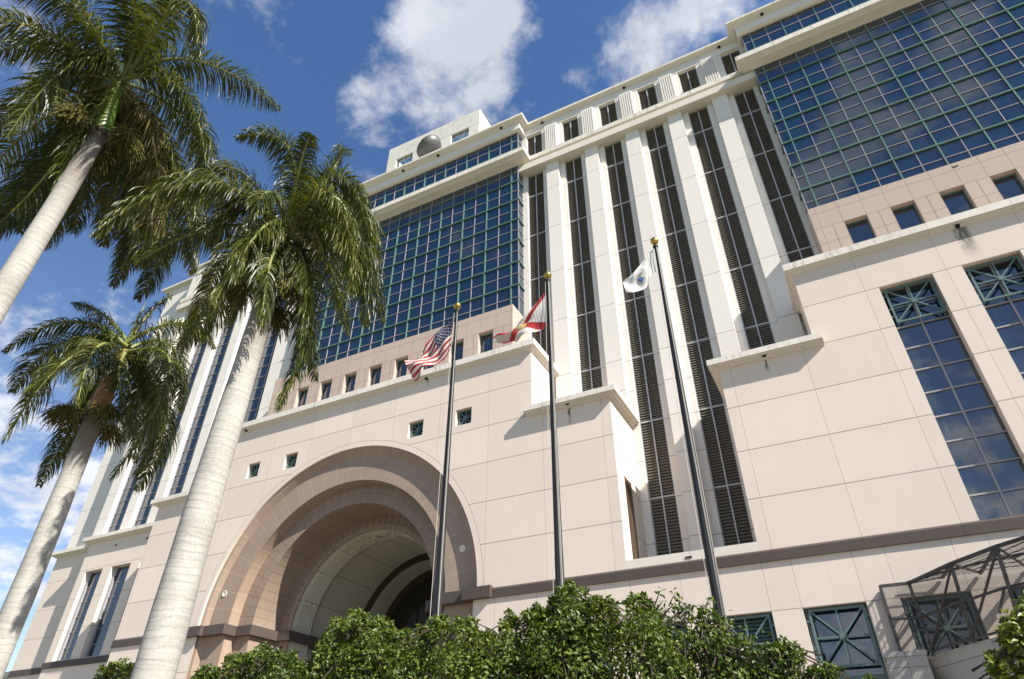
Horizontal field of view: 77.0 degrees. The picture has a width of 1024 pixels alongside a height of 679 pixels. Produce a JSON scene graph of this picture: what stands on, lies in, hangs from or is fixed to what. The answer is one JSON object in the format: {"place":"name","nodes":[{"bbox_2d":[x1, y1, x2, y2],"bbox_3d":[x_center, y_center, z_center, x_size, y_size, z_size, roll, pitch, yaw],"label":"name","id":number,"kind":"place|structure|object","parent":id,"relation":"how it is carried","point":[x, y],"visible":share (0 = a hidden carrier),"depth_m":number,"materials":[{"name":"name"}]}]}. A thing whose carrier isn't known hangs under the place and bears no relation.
{"place":"outdoors","nodes":[
{"label":"outdoors","id":0,"kind":"place"},
{"bbox_2d":[3,672,8,678],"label":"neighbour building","id":1,"kind":"structure","parent":0,"point":[5,676],"depth_m":68.41,"materials":[{"name":"grey glass"}]},
{"bbox_2d":[0,0,775,671],"label":"sky","id":2,"kind":"structure","parent":0,"point":[373,77],"materials":[{"name":"blue"}]},
{"label":"ground","id":3,"kind":"structure","parent":0,"visible":0},
{"bbox_2d":[8,0,1023,678],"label":"courthouse","id":4,"kind":"structure","parent":3,"relation":"on","point":[822,200],"depth_m":40.38,"materials":[{"name":"stone"}]},
{"bbox_2d":[56,571,101,660],"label":"window","id":5,"kind":"structure","parent":4,"relation":"in","point":[74,628],"depth_m":52.68,"materials":[{"name":"blue glass"}]},
{"bbox_2d":[84,565,129,656],"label":"window","id":6,"kind":"structure","parent":4,"relation":"in","point":[103,621],"depth_m":51.39,"materials":[{"name":"blue glass"}]},
{"bbox_2d":[249,464,259,477],"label":"square window","id":7,"kind":"structure","parent":4,"relation":"in","point":[254,470],"depth_m":46.81,"materials":[{"name":"teal glass"}]},
{"bbox_2d":[286,454,297,468],"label":"square window","id":8,"kind":"structure","parent":4,"relation":"in","point":[292,459],"depth_m":45.48,"materials":[{"name":"teal glass"}]},
{"bbox_2d":[297,389,307,406],"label":"window","id":9,"kind":"structure","parent":4,"relation":"in","point":[303,395],"depth_m":52.16,"materials":[{"name":"blue glass"}]},
{"bbox_2d":[321,382,331,399],"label":"window","id":10,"kind":"structure","parent":4,"relation":"in","point":[327,386],"depth_m":51.26,"materials":[{"name":"blue glass"}]},
{"bbox_2d":[345,374,355,392],"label":"window","id":11,"kind":"structure","parent":4,"relation":"in","point":[350,384],"depth_m":50.37,"materials":[{"name":"blue glass"}]},
{"bbox_2d":[370,366,381,385],"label":"window","id":12,"kind":"structure","parent":4,"relation":"in","point":[376,372],"depth_m":49.46,"materials":[{"name":"blue glass"}]},
{"bbox_2d":[396,358,407,377],"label":"window","id":13,"kind":"structure","parent":4,"relation":"in","point":[401,368],"depth_m":48.53,"materials":[{"name":"blue glass"}]},
{"bbox_2d":[392,599,432,678],"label":"portal window","id":14,"kind":"structure","parent":4,"relation":"in","point":[418,616],"depth_m":48.19,"materials":[{"name":"black glass"}]},
{"bbox_2d":[410,421,423,436],"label":"square window","id":15,"kind":"structure","parent":4,"relation":"in","point":[417,429],"depth_m":41.58,"materials":[{"name":"teal glass"}]},
{"bbox_2d":[423,365,433,369],"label":"window","id":16,"kind":"structure","parent":4,"relation":"in","point":[425,367],"depth_m":47.32,"materials":[{"name":"blue glass"}]},
{"bbox_2d":[417,135,441,156],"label":"satellite dish","id":17,"kind":"object","parent":4,"relation":"on","point":[428,144],"visible":0.61,"depth_m":65.37,"materials":[{"name":"white metal"}]},
{"bbox_2d":[451,341,463,361],"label":"window","id":18,"kind":"structure","parent":4,"relation":"in","point":[459,346],"depth_m":46.72,"materials":[{"name":"blue glass"}]},
{"bbox_2d":[457,409,471,425],"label":"square window","id":19,"kind":"structure","parent":4,"relation":"in","point":[464,416],"depth_m":40.25,"materials":[{"name":"teal glass"}]},
{"bbox_2d":[480,332,492,352],"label":"window","id":20,"kind":"structure","parent":4,"relation":"in","point":[486,340],"depth_m":45.84,"materials":[{"name":"blue glass"}]},
{"bbox_2d":[571,632,611,675],"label":"window","id":21,"kind":"structure","parent":4,"relation":"in","point":[601,632],"depth_m":29.05,"materials":[{"name":"teal glass"}]},
{"bbox_2d":[638,622,693,678],"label":"window","id":22,"kind":"structure","parent":4,"relation":"in","point":[678,627],"depth_m":28.16,"materials":[{"name":"teal glass"}]},
{"bbox_2d":[727,613,784,676],"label":"window","id":23,"kind":"structure","parent":4,"relation":"in","point":[765,622],"depth_m":26.87,"materials":[{"name":"teal metal"}]},
{"bbox_2d":[804,603,888,678],"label":"window","id":24,"kind":"structure","parent":4,"relation":"in","point":[844,636],"depth_m":25.30,"materials":[{"name":"blue glass"}]},
{"bbox_2d":[846,218,875,243],"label":"window","id":25,"kind":"structure","parent":4,"relation":"in","point":[861,230],"depth_m":36.82,"materials":[{"name":"blue glass"}]},
{"bbox_2d":[892,204,923,229],"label":"window","id":26,"kind":"structure","parent":4,"relation":"in","point":[908,216],"depth_m":35.92,"materials":[{"name":"blue glass"}]},
{"bbox_2d":[901,593,987,678],"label":"window","id":27,"kind":"structure","parent":4,"relation":"in","point":[985,638],"depth_m":24.14,"materials":[{"name":"teal glass"}]},
{"bbox_2d":[882,278,1023,519],"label":"tall window","id":28,"kind":"structure","parent":4,"relation":"in","point":[988,463],"depth_m":28.06,"materials":[{"name":"blue glass"}]},
{"bbox_2d":[941,189,974,214],"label":"window","id":29,"kind":"structure","parent":4,"relation":"in","point":[956,202],"depth_m":35.03,"materials":[{"name":"blue glass"}]},
{"bbox_2d":[965,255,1023,378],"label":"tall window","id":30,"kind":"structure","parent":4,"relation":"in","point":[999,287],"depth_m":29.45,"materials":[{"name":"blue glass"}]},
{"bbox_2d":[992,173,1023,199],"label":"window","id":31,"kind":"structure","parent":4,"relation":"in","point":[1009,186],"depth_m":34.14,"materials":[{"name":"blue glass"}]},
{"bbox_2d":[1012,587,1023,602],"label":"window","id":32,"kind":"structure","parent":4,"relation":"in","point":[1022,589],"depth_m":23.47,"materials":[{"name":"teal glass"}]},
{"label":"plaza","id":33,"kind":"structure","parent":0,"visible":0},
{"bbox_2d":[0,294,216,678],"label":"palm tree","id":34,"kind":"object","parent":33,"relation":"on","point":[92,410],"visible":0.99,"depth_m":15.09,"materials":[{"name":"green plant"}]},
{"bbox_2d":[92,657,134,678],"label":"boxed shrub","id":35,"kind":"object","parent":33,"relation":"on","point":[123,671],"visible":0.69,"depth_m":16.52,"materials":[{"name":"green plant"}]},
{"bbox_2d":[0,0,281,323],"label":"palm tree","id":36,"kind":"object","parent":33,"relation":"on","point":[102,129],"visible":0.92,"depth_m":14.99,"materials":[{"name":"green plant"}]},
{"bbox_2d":[88,122,387,678],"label":"palm tree","id":37,"kind":"object","parent":33,"relation":"on","point":[256,246],"visible":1,"depth_m":13.37,"materials":[{"name":"green plant"}]},
{"bbox_2d":[188,641,318,678],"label":"hedge shrub","id":38,"kind":"object","parent":33,"relation":"on","point":[262,663],"visible":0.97,"depth_m":10.39,"materials":[{"name":"green plant"}]},
{"bbox_2d":[288,607,511,678],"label":"hedge shrub","id":39,"kind":"object","parent":33,"relation":"on","point":[353,646],"visible":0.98,"depth_m":9.51,"materials":[{"name":"green plant"}]},
{"bbox_2d":[427,302,460,678],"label":"flagpole","id":40,"kind":"object","parent":33,"relation":"on","point":[438,593],"visible":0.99,"depth_m":18.63,"materials":[{"name":"grey metal"}]},
{"bbox_2d":[405,318,453,381],"bbox_3d":[-2.823,0.356,22.220,1.731,2.310,0.322,-10,-37,14],"label":"flag","id":41,"kind":"object","parent":40,"relation":"attached to","point":[437,348],"visible":1,"depth_m":22.07,"materials":[{"name":"multicoloured fabric"}]},
{"bbox_2d":[544,271,564,602],"bbox_3d":[1.177,4.262,16.950,0.600,16.070,0.600,-17,-39,22],"label":"flagpole","id":42,"kind":"object","parent":33,"relation":"on","point":[559,563],"visible":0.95,"depth_m":17.47,"materials":[{"name":"grey metal"}]},
{"bbox_2d":[492,293,546,343],"bbox_3d":[0.225,-0.705,20.988,1.903,1.733,0.276,-17,-39,22],"label":"flag","id":43,"kind":"object","parent":42,"relation":"attached to","point":[534,319],"visible":1,"depth_m":20.77,"materials":[{"name":"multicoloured fabric"}]},
{"bbox_2d":[451,578,700,678],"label":"hedge shrub","id":44,"kind":"object","parent":33,"relation":"on","point":[557,630],"visible":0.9,"depth_m":8.46,"materials":[{"name":"green plant"}]},
{"bbox_2d":[650,237,729,655],"bbox_3d":[4.449,3.315,15.571,0.600,16.010,0.600,-17,-39,22],"label":"flagpole","id":45,"kind":"object","parent":33,"relation":"on","point":[712,570],"visible":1,"depth_m":15.62,"materials":[{"name":"grey metal"}]},
{"bbox_2d":[623,250,655,292],"bbox_3d":[3.890,-2.070,19.739,1.051,1.520,0.097,-12,-37,16],"label":"flag","id":46,"kind":"object","parent":45,"relation":"attached to","point":[638,278],"visible":1,"depth_m":19.62,"materials":[{"name":"white fabric"}]},
{"bbox_2d":[623,586,770,678],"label":"hedge shrub","id":47,"kind":"object","parent":33,"relation":"on","point":[696,654],"visible":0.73,"depth_m":8.14,"materials":[{"name":"green plant"}]},
{"bbox_2d":[690,634,875,678],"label":"hedge shrub","id":48,"kind":"object","parent":33,"relation":"on","point":[776,653],"visible":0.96,"depth_m":7.52,"materials":[{"name":"green plant"}]},
{"bbox_2d":[971,591,1023,678],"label":"hedge shrub","id":49,"kind":"object","parent":33,"relation":"on","point":[1010,637],"visible":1,"depth_m":5.92,"materials":[{"name":"green plant"}]}
]}

